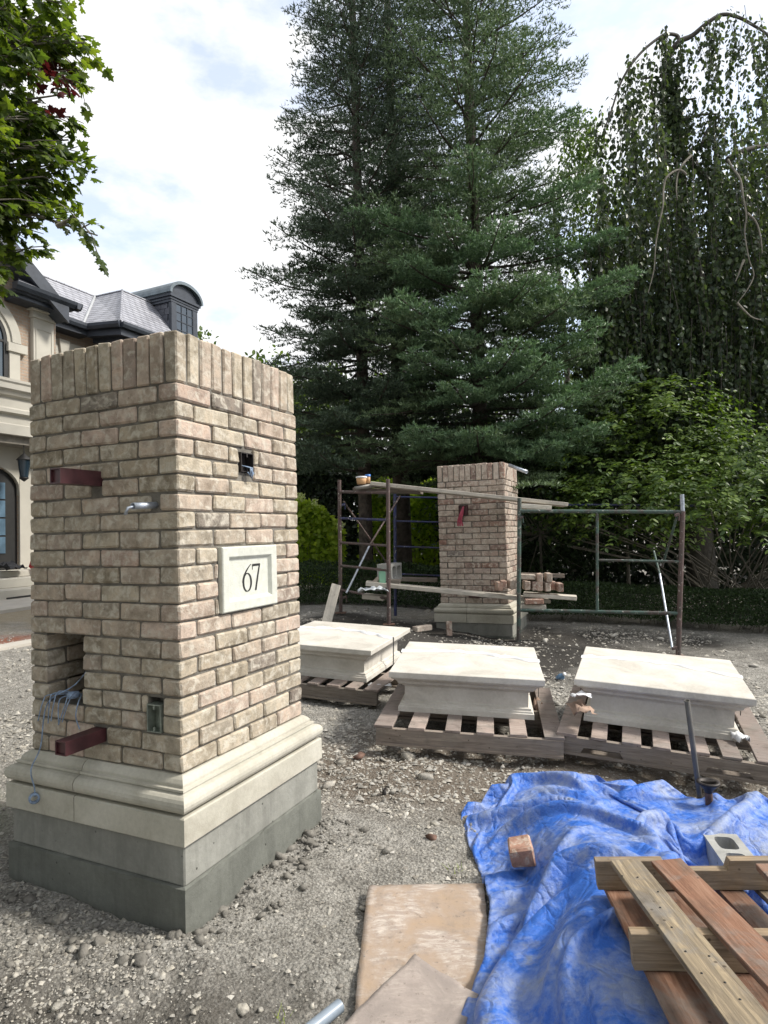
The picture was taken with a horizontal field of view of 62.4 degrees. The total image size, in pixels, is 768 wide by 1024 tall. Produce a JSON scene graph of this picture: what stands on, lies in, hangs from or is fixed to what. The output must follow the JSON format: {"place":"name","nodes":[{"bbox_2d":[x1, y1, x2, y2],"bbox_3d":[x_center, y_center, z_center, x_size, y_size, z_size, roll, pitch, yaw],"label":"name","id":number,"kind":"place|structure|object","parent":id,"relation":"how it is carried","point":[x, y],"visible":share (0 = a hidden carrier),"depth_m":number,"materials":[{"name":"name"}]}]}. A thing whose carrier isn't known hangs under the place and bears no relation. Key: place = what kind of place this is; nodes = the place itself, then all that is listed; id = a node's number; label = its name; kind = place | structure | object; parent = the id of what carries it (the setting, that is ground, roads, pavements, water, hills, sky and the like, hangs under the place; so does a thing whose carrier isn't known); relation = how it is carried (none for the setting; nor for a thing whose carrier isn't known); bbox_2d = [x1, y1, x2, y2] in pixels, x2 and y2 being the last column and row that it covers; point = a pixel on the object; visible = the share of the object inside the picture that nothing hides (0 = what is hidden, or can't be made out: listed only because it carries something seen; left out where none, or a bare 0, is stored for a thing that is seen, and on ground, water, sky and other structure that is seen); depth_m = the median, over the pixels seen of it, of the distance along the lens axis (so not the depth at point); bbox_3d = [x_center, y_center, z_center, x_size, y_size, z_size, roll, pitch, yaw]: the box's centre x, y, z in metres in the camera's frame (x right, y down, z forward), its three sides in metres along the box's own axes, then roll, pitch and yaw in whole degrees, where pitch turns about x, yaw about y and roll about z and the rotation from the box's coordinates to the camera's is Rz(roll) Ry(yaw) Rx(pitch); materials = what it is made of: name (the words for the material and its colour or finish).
{"place":"outdoors","nodes":[
{"label":"outdoors","id":0,"kind":"place"},
{"bbox_2d":[0,561,27,570],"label":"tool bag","id":1,"kind":"object","parent":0,"point":[9,565],"visible":1,"depth_m":13.99,"materials":[{"name":"black fabric"}]},
{"bbox_2d":[0,597,33,613],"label":"path","id":2,"kind":"structure","parent":0,"point":[14,605],"depth_m":11.99,"materials":[{"name":"grey concrete"}]},
{"bbox_2d":[6,595,30,598],"bbox_3d":[-7.218,1.770,13.708,0.137,0.048,1.905,-2,-2,25],"label":"cable","id":3,"kind":"object","parent":2,"relation":"on","point":[18,597],"visible":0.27,"depth_m":13.07,"materials":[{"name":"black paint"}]},
{"bbox_2d":[0,532,767,1023],"bbox_3d":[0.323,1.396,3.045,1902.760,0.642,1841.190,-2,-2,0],"label":"ground","id":4,"kind":"structure","parent":0,"point":[298,950],"depth_m":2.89,"materials":[{"name":"grey gravel"}]},
{"bbox_2d":[0,0,113,308],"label":"maple tree","id":5,"kind":"object","parent":4,"relation":"on","point":[29,134],"visible":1,"depth_m":4.96,"materials":[{"name":"green plant"}]},
{"bbox_2d":[50,911,68,924],"bbox_3d":[-1.249,1.568,2.442,0.071,0.054,0.054,-2,-2,0],"label":"rock","id":6,"kind":"object","parent":4,"relation":"on","point":[61,917],"visible":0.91,"depth_m":2.42,"materials":[{"name":"stone"}]},
{"bbox_2d":[0,236,202,599],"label":"house","id":7,"kind":"structure","parent":4,"relation":"on","point":[41,315],"depth_m":15.24,"materials":[{"name":"paint"}]},
{"bbox_2d":[0,320,7,377],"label":"window","id":8,"kind":"structure","parent":7,"relation":"in","point":[3,337],"depth_m":14.74,"materials":[{"name":"grey glass"}]},
{"bbox_2d":[0,469,16,569],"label":"door","id":9,"kind":"structure","parent":7,"relation":"in","point":[8,491],"depth_m":14.79,"materials":[{"name":"black paint"}]},
{"bbox_2d":[16,445,29,481],"bbox_3d":[-8.270,-1.113,14.551,0.312,0.840,0.360,-2,-2,25],"label":"lantern","id":10,"kind":"object","parent":7,"relation":"hanging from","point":[23,460],"visible":0.95,"depth_m":14.46,"materials":[{"name":"black paint"}]},
{"bbox_2d":[176,304,192,334],"bbox_3d":[-6.449,-6.038,20.458,0.040,1.240,0.784,-2,-2,25],"label":"window","id":11,"kind":"structure","parent":7,"relation":"in","point":[184,316],"depth_m":20.46,"materials":[{"name":"grey glass"}]},
{"bbox_2d":[158,971,165,980],"bbox_3d":[-0.758,1.572,2.146,0.048,0.024,0.056,-2,-2,0],"label":"rock","id":12,"kind":"object","parent":4,"relation":"on","point":[162,976],"visible":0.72,"depth_m":2.13,"materials":[{"name":"stone"}]},
{"bbox_2d":[4,330,322,933],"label":"brick pillar","id":13,"kind":"structure","parent":4,"relation":"on","point":[162,773],"depth_m":2.67,"materials":[{"name":"brick"}]},
{"bbox_2d":[0,579,358,650],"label":"kerb","id":14,"kind":"structure","parent":4,"relation":"on","point":[16,644],"depth_m":8.17,"materials":[{"name":"grey concrete"}]},
{"bbox_2d":[0,818,368,1023],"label":"rubble","id":15,"kind":"object","parent":4,"relation":"on","point":[198,938],"visible":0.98,"depth_m":2.42,"materials":[{"name":"grey stone"}]},
{"bbox_2d":[198,325,218,341],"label":"background tree","id":16,"kind":"object","parent":4,"relation":"on","point":[200,333],"visible":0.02,"depth_m":30.50,"materials":[{"name":"green plant"}]},
{"bbox_2d":[245,338,307,431],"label":"background tree","id":17,"kind":"object","parent":4,"relation":"on","point":[258,356],"visible":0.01,"depth_m":21.68,"materials":[{"name":"green plant"}]},
{"bbox_2d":[258,353,354,469],"bbox_3d":[-2.815,-1.466,20.249,5.115,7.199,4.238,-2,-2,0],"label":"background tree","id":18,"kind":"object","parent":4,"relation":"on","point":[304,429],"visible":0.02,"depth_m":19.66,"materials":[{"name":"green plant"}]},
{"bbox_2d":[295,492,347,590],"bbox_3d":[-2.085,0.589,12.085,2.816,1.914,1.233,-2,-2,0],"label":"hydrangea bush","id":19,"kind":"object","parent":4,"relation":"on","point":[317,522],"visible":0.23,"depth_m":11.71,"materials":[{"name":"green plant"}]},
{"bbox_2d":[269,361,378,450],"bbox_3d":[-3.385,-2.170,26.192,7.018,9.032,4.979,-1,-2,-13],"label":"background tree","id":20,"kind":"object","parent":4,"relation":"on","point":[315,380],"visible":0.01,"depth_m":25.89,"materials":[{"name":"green plant"}]},
{"bbox_2d":[305,999,343,1023],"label":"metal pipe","id":21,"kind":"object","parent":4,"relation":"on","point":[332,1011],"visible":1,"depth_m":1.91,"materials":[{"name":"silver metal"}]},
{"bbox_2d":[297,438,357,536],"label":"cedar","id":22,"kind":"object","parent":4,"relation":"on","point":[308,490],"visible":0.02,"depth_m":16.92,"materials":[{"name":"green plant"}]},
{"bbox_2d":[322,583,340,621],"bbox_3d":[-0.641,1.119,7.735,0.121,0.564,0.032,15,-41,-4],"label":"plank","id":23,"kind":"object","parent":4,"relation":"on","point":[328,614],"visible":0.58,"depth_m":7.72,"materials":[{"name":"beige wood"}]},
{"bbox_2d":[299,665,397,705],"bbox_3d":[-0.398,1.493,5.853,1.166,0.126,1.170,1,1,20],"label":"pallet","id":24,"kind":"object","parent":4,"relation":"on","point":[334,690],"visible":0.26,"depth_m":5.27,"materials":[{"name":"brown wood"}]},
{"bbox_2d":[297,621,409,682],"bbox_3d":[-0.418,1.279,5.944,1.058,0.304,1.065,1,1,20],"label":"capstone","id":25,"kind":"object","parent":24,"relation":"on","point":[351,652],"visible":0.83,"depth_m":5.57,"materials":[{"name":"stone"}]},
{"bbox_2d":[321,429,391,558],"bbox_3d":[-0.527,-0.270,17.329,2.978,4.494,2.454,-2,-2,0],"label":"cedar","id":26,"kind":"object","parent":4,"relation":"on","point":[353,450],"visible":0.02,"depth_m":17.32,"materials":[{"name":"green plant"}]},
{"bbox_2d":[353,751,364,759],"bbox_3d":[-0.161,1.566,4.063,0.074,0.040,0.113,-2,-2,14],"label":"rock","id":27,"kind":"object","parent":4,"relation":"on","point":[360,755],"visible":1,"depth_m":4.04,"materials":[{"name":"stone"}]},
{"bbox_2d":[233,0,498,582],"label":"fir tree","id":28,"kind":"object","parent":4,"relation":"on","point":[334,230],"visible":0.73,"depth_m":11.01,"materials":[{"name":"green plant"}]},
{"bbox_2d":[296,558,440,607],"bbox_3d":[-0.378,1.204,10.481,4.286,0.870,0.748,-2,-2,18],"label":"box hedge","id":29,"kind":"object","parent":4,"relation":"on","point":[415,568],"visible":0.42,"depth_m":10.31,"materials":[{"name":"green plant"}]},
{"bbox_2d":[273,862,463,1023],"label":"grass","id":30,"kind":"structure","parent":4,"relation":"on","point":[293,1010],"depth_m":1.98,"materials":[{"name":"green plant"}]},
{"bbox_2d":[357,476,411,577],"bbox_3d":[0.013,0.382,13.588,1.218,2.317,0.936,-2,-2,0],"label":"hydrangea bush","id":31,"kind":"object","parent":4,"relation":"on","point":[378,507],"visible":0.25,"depth_m":13.43,"materials":[{"name":"green plant"}]},
{"bbox_2d":[295,0,502,576],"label":"fir tree","id":32,"kind":"object","parent":4,"relation":"on","point":[403,511],"visible":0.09,"depth_m":12.64,"materials":[{"name":"green plant"}]},
{"bbox_2d":[294,452,531,582],"bbox_3d":[-1.494,0.228,15.892,10.323,3.485,1.357,-2,-2,4],"label":"evergreen hedge","id":33,"kind":"object","parent":4,"relation":"on","point":[329,489],"visible":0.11,"depth_m":15.39,"materials":[{"name":"green plant"}]},
{"bbox_2d":[355,883,487,1010],"bbox_3d":[0.164,1.555,2.267,0.511,0.018,0.814,-2,-2,0],"label":"cardboard","id":34,"kind":"object","parent":4,"relation":"on","point":[441,928],"visible":0.77,"depth_m":2.35,"materials":[{"name":"beige cardboard"}]},
{"bbox_2d":[344,954,478,1023],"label":"cardboard","id":35,"kind":"object","parent":34,"relation":"on","point":[415,989],"visible":0.97,"depth_m":1.96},
{"bbox_2d":[412,624,431,631],"bbox_3d":[0.441,1.341,7.309,0.224,0.063,0.104,0,-2,-35],"label":"brick","id":36,"kind":"object","parent":4,"relation":"on","point":[422,628],"visible":1,"depth_m":7.26,"materials":[{"name":"beige brick"}]},
{"bbox_2d":[344,367,499,453],"bbox_3d":[1.213,-1.830,24.105,6.537,7.970,5.195,-2,-2,0],"label":"background tree","id":37,"kind":"object","parent":4,"relation":"on","point":[410,415],"visible":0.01,"depth_m":23.56,"materials":[{"name":"green plant"}]},
{"bbox_2d":[410,478,440,576],"bbox_3d":[1.295,0.330,14.405,1.818,2.409,1.220,-2,-2,0],"label":"hydrangea bush","id":38,"kind":"object","parent":4,"relation":"on","point":[416,505],"visible":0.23,"depth_m":14.11,"materials":[{"name":"green plant"}]},
{"bbox_2d":[425,834,436,840],"bbox_3d":[0.248,1.603,3.110,0.055,0.056,0.076,0,-3,-43],"label":"rock","id":39,"kind":"object","parent":4,"relation":"on","point":[432,837],"visible":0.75,"depth_m":3.10,"materials":[{"name":"stone"}]},
{"bbox_2d":[446,621,451,635],"bbox_3d":[0.781,1.412,7.606,0.068,0.205,0.103,-2,-10,0],"label":"brick","id":40,"kind":"object","parent":4,"relation":"on","point":[448,628],"visible":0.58,"depth_m":7.56,"materials":[{"name":"brown brick"}]},
{"bbox_2d":[374,683,563,758],"bbox_3d":[0.631,1.460,4.605,1.214,0.126,1.220,1,-1,10],"label":"pallet","id":41,"kind":"object","parent":4,"relation":"on","point":[484,738],"visible":0.64,"depth_m":4.08,"materials":[{"name":"brown wood"}]},
{"bbox_2d":[389,642,544,719],"bbox_3d":[0.640,1.250,4.829,1.058,0.303,1.100,1,-1,10],"label":"capstone","id":42,"kind":"object","parent":41,"relation":"on","point":[475,680],"visible":1,"depth_m":4.40,"materials":[{"name":"stone"}]},
{"bbox_2d":[532,697,542,710],"bbox_3d":[1.157,1.451,4.702,0.138,0.164,0.132,-2,-2,0],"label":"torn paper","id":43,"kind":"object","parent":41,"relation":"hanging from","point":[535,706],"visible":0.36,"depth_m":4.68,"materials":[{"name":"brown paper"}]},
{"bbox_2d":[434,462,527,638],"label":"brick pillar","id":44,"kind":"structure","parent":4,"relation":"on","point":[478,544],"depth_m":7.97,"materials":[{"name":"brick"}]},
{"bbox_2d":[316,0,651,498],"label":"fir tree","id":45,"kind":"object","parent":4,"relation":"on","point":[529,304],"visible":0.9,"depth_m":9.98,"materials":[{"name":"green plant"}]},
{"bbox_2d":[335,479,694,655],"bbox_3d":[1.718,0.565,7.983,4.729,2.087,2.124,-2,-2,10],"label":"scaffold","id":46,"kind":"object","parent":4,"relation":"on","point":[680,513],"visible":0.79,"depth_m":7.29,"materials":[{"name":"grey metal"}]},
{"bbox_2d":[358,586,387,592],"bbox_3d":[-0.127,0.902,7.474,0.368,0.084,0.247,-2,-2,0],"label":"plastic bag","id":47,"kind":"object","parent":46,"relation":"on","point":[378,588],"visible":0.96,"depth_m":7.41,"materials":[{"name":"white plastic"}]},
{"bbox_2d":[362,593,386,600],"bbox_3d":[-0.115,1.025,7.653,0.261,0.056,0.222,3,-2,11],"label":"plank","id":48,"kind":"object","parent":46,"relation":"on","point":[369,596],"visible":0.9,"depth_m":7.56,"materials":[{"name":"beige wood"}]},
{"bbox_2d":[353,487,422,494],"bbox_3d":[0.053,-0.262,7.959,0.844,0.042,0.303,3,-2,14],"label":"plank","id":49,"kind":"object","parent":46,"relation":"on","point":[396,491],"visible":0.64,"depth_m":7.83,"materials":[{"name":"brown wood"}]},
{"bbox_2d":[354,484,373,488],"bbox_3d":[-0.232,-0.314,7.821,0.279,0.064,0.170,-2,-2,0],"label":"mortar bag","id":50,"kind":"object","parent":49,"relation":"on","point":[367,486],"visible":0.84,"depth_m":7.78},
{"bbox_2d":[356,476,366,484],"bbox_3d":[-0.280,-0.393,7.868,0.140,0.097,0.140,-2,-2,0],"label":"tub","id":51,"kind":"object","parent":50,"relation":"on","point":[361,480],"visible":1,"depth_m":7.82,"materials":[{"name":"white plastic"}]},
{"bbox_2d":[365,474,370,482],"bbox_3d":[-0.201,-0.415,7.918,0.072,0.112,0.070,-2,-2,0],"label":"can","id":52,"kind":"object","parent":50,"relation":"on","point":[368,478],"visible":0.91,"depth_m":7.89,"materials":[{"name":"orange plastic"}]},
{"bbox_2d":[377,563,401,580],"bbox_3d":[0.071,0.761,8.077,0.190,0.210,0.390,-2,-2,21],"label":"concrete block","id":53,"kind":"object","parent":46,"relation":"on","point":[396,570],"depth_m":8.04,"materials":[{"name":"grey concrete"}]},
{"bbox_2d":[401,577,437,581],"bbox_3d":[0.460,0.944,8.872,0.577,0.053,0.252,1,-2,5],"label":"plank","id":54,"kind":"object","parent":46,"relation":"on","point":[421,579],"visible":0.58,"depth_m":8.75,"materials":[{"name":"brown wood"}]},
{"bbox_2d":[366,580,550,603],"bbox_3d":[0.870,0.955,7.577,2.182,0.048,0.252,5,-2,2],"label":"plank","id":55,"kind":"object","parent":46,"relation":"on","point":[450,591],"visible":0.92,"depth_m":7.47,"materials":[{"name":"beige wood"}]},
{"bbox_2d":[379,568,385,582],"bbox_3d":[-0.022,0.771,7.599,0.080,0.190,0.060,-2,-2,0],"label":"bottle","id":56,"kind":"object","parent":55,"relation":"on","point":[382,577],"visible":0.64,"depth_m":7.57,"materials":[{"name":"green plastic"}]},
{"bbox_2d":[391,579,400,583],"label":"plank","id":57,"kind":"object","parent":55,"relation":"on","point":[396,581],"visible":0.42,"depth_m":7.67,"materials":[{"name":"brown wood"}]},
{"bbox_2d":[495,581,502,590],"bbox_3d":[1.358,0.874,7.474,0.066,0.102,0.203,-2,-2,0],"label":"brick","id":58,"kind":"object","parent":55,"relation":"on","point":[498,585],"visible":0.96,"depth_m":7.38,"materials":[{"name":"brown brick"}]},
{"bbox_2d":[500,580,506,589],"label":"brick","id":59,"kind":"object","parent":55,"relation":"on","point":[504,582],"visible":0.82,"depth_m":7.37,"materials":[{"name":"brown brick"}]},
{"bbox_2d":[507,579,515,588],"bbox_3d":[1.499,0.852,7.475,0.068,0.105,0.202,-1,-2,-3],"label":"brick","id":60,"kind":"object","parent":55,"relation":"on","point":[511,583],"visible":0.9,"depth_m":7.38,"materials":[{"name":"beige brick"}]},
{"bbox_2d":[370,481,567,506],"bbox_3d":[1.013,-0.213,7.671,2.369,0.045,0.244,6,-2,2],"label":"plank","id":61,"kind":"object","parent":46,"relation":"on","point":[473,494],"visible":1,"depth_m":7.56,"materials":[{"name":"beige wood"}]},
{"bbox_2d":[521,603,545,608],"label":"plank","id":62,"kind":"object","parent":46,"relation":"on","point":[534,606],"visible":0.9,"depth_m":7.30,"materials":[{"name":"brown wood"}]},
{"bbox_2d":[524,598,543,604],"bbox_3d":[1.726,1.030,7.297,0.211,0.064,0.100,0,-2,3],"label":"brick","id":63,"kind":"object","parent":62,"relation":"on","point":[528,601],"visible":1,"depth_m":7.25,"materials":[{"name":"brick"}]},
{"bbox_2d":[523,592,576,600],"bbox_3d":[1.935,0.981,7.402,0.602,0.047,0.220,2,-2,15],"label":"plank","id":64,"kind":"object","parent":63,"relation":"on","point":[550,596],"visible":1,"depth_m":7.32,"materials":[{"name":"beige wood"}]},
{"bbox_2d":[522,580,529,589],"bbox_3d":[1.662,0.854,7.395,0.068,0.105,0.202,-2,-2,3],"label":"brick","id":65,"kind":"object","parent":64,"relation":"on","point":[525,584],"visible":1,"depth_m":7.30,"materials":[{"name":"beige brick"}]},
{"bbox_2d":[530,581,537,590],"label":"brick","id":66,"kind":"object","parent":64,"relation":"on","point":[533,586],"visible":0.84,"depth_m":7.30,"materials":[{"name":"beige brick"}]},
{"bbox_2d":[521,574,535,579],"bbox_3d":[1.663,0.756,7.397,0.200,0.063,0.104,3,-1,6],"label":"brick","id":67,"kind":"object","parent":66,"relation":"on","point":[528,576],"visible":0.7,"depth_m":7.35,"materials":[{"name":"beige brick"}]},
{"bbox_2d":[537,582,542,590],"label":"brick","id":68,"kind":"object","parent":64,"relation":"on","point":[540,586],"visible":0.58,"depth_m":7.30,"materials":[{"name":"beige brick"}]},
{"bbox_2d":[536,573,542,582],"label":"brick","id":69,"kind":"object","parent":68,"relation":"on","point":[539,577],"visible":0.96,"depth_m":7.30,"materials":[{"name":"beige brick"}]},
{"bbox_2d":[543,582,550,591],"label":"brick","id":70,"kind":"object","parent":64,"relation":"on","point":[546,586],"visible":0.82,"depth_m":7.30,"materials":[{"name":"beige brick"}]},
{"bbox_2d":[544,572,551,581],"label":"brick","id":71,"kind":"object","parent":70,"relation":"on","point":[547,576],"visible":1,"depth_m":7.30,"materials":[{"name":"beige brick"}]},
{"bbox_2d":[549,581,555,589],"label":"brick","id":72,"kind":"object","parent":64,"relation":"on","point":[553,585],"visible":0.46,"depth_m":7.42,"materials":[{"name":"brown brick"}]},
{"bbox_2d":[556,582,562,591],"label":"brick","id":73,"kind":"object","parent":64,"relation":"on","point":[559,586],"visible":1,"depth_m":7.28,"materials":[{"name":"brown brick"}]},
{"bbox_2d":[521,504,551,508],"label":"plank","id":74,"kind":"object","parent":46,"relation":"on","point":[529,506],"visible":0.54,"depth_m":7.36,"materials":[{"name":"beige wood"}]},
{"bbox_2d":[521,573,564,577],"bbox_3d":[2.072,0.827,8.274,0.551,0.053,0.102,0,-2,11],"label":"plank","id":75,"kind":"object","parent":46,"relation":"on","point":[556,575],"visible":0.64,"depth_m":8.20,"materials":[{"name":"grey wood"}]},
{"bbox_2d":[451,331,582,434],"bbox_3d":[5.224,-2.347,22.927,6.826,8.714,6.425,0,-2,-30],"label":"background tree","id":76,"kind":"object","parent":4,"relation":"on","point":[560,381],"visible":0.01,"depth_m":22.44,"materials":[{"name":"green plant"}]},
{"bbox_2d":[409,395,658,604],"bbox_3d":[2.660,-0.191,10.501,4.291,3.913,3.080,-1,-2,-20],"label":"leafy shrub","id":77,"kind":"object","parent":4,"relation":"on","point":[549,558],"visible":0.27,"depth_m":10.45,"materials":[{"name":"green plant"}]},
{"bbox_2d":[513,410,568,573],"bbox_3d":[3.835,-0.478,16.518,3.304,4.626,2.398,-2,-2,0],"label":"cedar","id":78,"kind":"object","parent":4,"relation":"on","point":[535,479],"depth_m":16.38,"materials":[{"name":"green plant"}]},
{"bbox_2d":[556,672,565,679],"bbox_3d":[1.636,1.544,5.891,0.070,0.070,0.175,11,-44,-16],"label":"bottle","id":79,"kind":"object","parent":4,"relation":"on","point":[560,676],"visible":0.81,"depth_m":5.85,"materials":[{"name":"blue plastic"}]},
{"bbox_2d":[545,105,641,579],"bbox_3d":[5.252,-4.209,15.404,2.675,12.133,1.998,-2,-2,0],"label":"weeping tree","id":80,"kind":"object","parent":4,"relation":"on","point":[579,157],"visible":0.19,"depth_m":15.56,"materials":[{"name":"green plant"}]},
{"bbox_2d":[549,417,643,573],"bbox_3d":[5.494,-0.725,16.064,2.950,5.003,2.290,-1,-2,-27],"label":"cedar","id":81,"kind":"object","parent":4,"relation":"on","point":[601,530],"visible":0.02,"depth_m":15.77,"materials":[{"name":"green plant"}]},
{"bbox_2d":[432,429,767,589],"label":"evergreen hedge","id":82,"kind":"object","parent":4,"relation":"on","point":[636,576],"visible":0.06,"depth_m":12.14,"materials":[{"name":"green plant"}]},
{"bbox_2d":[461,771,767,1023],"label":"tarpaulin","id":83,"kind":"object","parent":4,"relation":"on","point":[557,948],"visible":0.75,"depth_m":2.39,"materials":[{"name":"blue plastic"}]},
{"bbox_2d":[507,834,535,867],"bbox_3d":[0.582,1.441,2.693,0.103,0.079,0.134,-10,-3,5],"label":"brick","id":84,"kind":"object","parent":83,"relation":"on","point":[521,850],"visible":1,"depth_m":2.63,"materials":[{"name":"brown brick"}]},
{"bbox_2d":[594,856,767,1023],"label":"broken pallet","id":85,"kind":"object","parent":83,"relation":"on","point":[697,936],"visible":1,"depth_m":1.62,"materials":[{"name":"beige wood"}]},
{"bbox_2d":[696,777,719,804],"bbox_3d":[1.679,1.515,3.270,0.112,0.250,0.112,-2,-2,0],"label":"post jack","id":86,"kind":"object","parent":83,"relation":"on","point":[709,786],"visible":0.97,"depth_m":3.26,"materials":[{"name":"metal"}]},
{"bbox_2d":[703,833,753,865],"bbox_3d":[1.485,1.494,2.694,0.145,0.100,0.324,-2,-2,10],"label":"concrete block","id":87,"kind":"object","parent":83,"relation":"on","point":[720,847],"depth_m":2.76,"materials":[{"name":"grey concrete"}]},
{"bbox_2d":[532,359,712,583],"bbox_3d":[4.186,-0.420,11.178,3.288,4.337,2.672,-2,-2,0],"label":"leafy shrub","id":88,"kind":"object","parent":4,"relation":"on","point":[646,373],"visible":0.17,"depth_m":10.65,"materials":[{"name":"green plant"}]},
{"bbox_2d":[517,370,767,614],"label":"arching shrub","id":89,"kind":"object","parent":4,"relation":"on","point":[655,488],"visible":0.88,"depth_m":8.90,"materials":[{"name":"green plant"}]},
{"bbox_2d":[521,580,767,632],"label":"box hedge","id":90,"kind":"object","parent":4,"relation":"on","point":[742,597],"visible":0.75,"depth_m":8.34,"materials":[{"name":"green plant"}]},
{"bbox_2d":[557,685,767,785],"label":"pallet","id":91,"kind":"object","parent":4,"relation":"on","point":[632,750],"visible":0.49,"depth_m":3.85,"materials":[{"name":"brown wood"}]},
{"bbox_2d":[570,690,591,697],"bbox_3d":[1.275,1.185,4.110,0.129,0.037,0.094,-2,-2,0],"label":"foam wrap","id":92,"kind":"object","parent":91,"relation":"on","point":[580,693],"visible":1,"depth_m":4.10,"materials":[{"name":"white plastic"}]},
{"bbox_2d":[565,699,597,715],"bbox_3d":[1.262,1.260,4.056,0.148,0.069,0.254,-2,-2,0],"label":"torn paper","id":93,"kind":"object","parent":91,"relation":"on","point":[577,706],"visible":1,"depth_m":4.04,"materials":[{"name":"beige paper"}]},
{"bbox_2d":[574,646,756,741],"bbox_3d":[1.942,1.248,4.501,1.058,0.303,1.100,1,0,21],"label":"capstone","id":94,"kind":"object","parent":91,"relation":"on","point":[646,690],"visible":0.98,"depth_m":4.14,"materials":[{"name":"stone"}]},
{"bbox_2d":[730,731,749,742],"bbox_3d":[2.161,1.366,3.857,0.078,0.047,0.131,-2,-2,0],"label":"foam wrap","id":95,"kind":"object","parent":91,"relation":"on","point":[737,736],"visible":1,"depth_m":3.83,"materials":[{"name":"white plastic"}]},
{"bbox_2d":[568,5,767,588],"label":"weeping beech","id":96,"kind":"object","parent":4,"relation":"on","point":[697,303],"visible":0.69,"depth_m":10.62,"materials":[{"name":"green plant"}]},
{"bbox_2d":[631,479,721,573],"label":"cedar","id":97,"kind":"object","parent":4,"relation":"on","point":[674,558],"visible":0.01,"depth_m":15.27,"materials":[{"name":"green plant"}]},
{"bbox_2d":[684,699,701,798],"bbox_3d":[1.641,1.315,3.344,0.027,0.692,0.248,-3,-2,38],"label":"pipe","id":98,"kind":"object","parent":4,"relation":"on","point":[692,743],"visible":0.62,"depth_m":3.31,"materials":[{"name":"grey plastic"}]},
{"bbox_2d":[714,392,767,575],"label":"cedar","id":99,"kind":"object","parent":4,"relation":"on","point":[739,567],"visible":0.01,"depth_m":14.72,"materials":[{"name":"green plant"}]},
{"bbox_2d":[2,0,767,524],"label":"sky","id":100,"kind":"structure","parent":0,"point":[181,134],"materials":[{"name":"white"}]}
]}

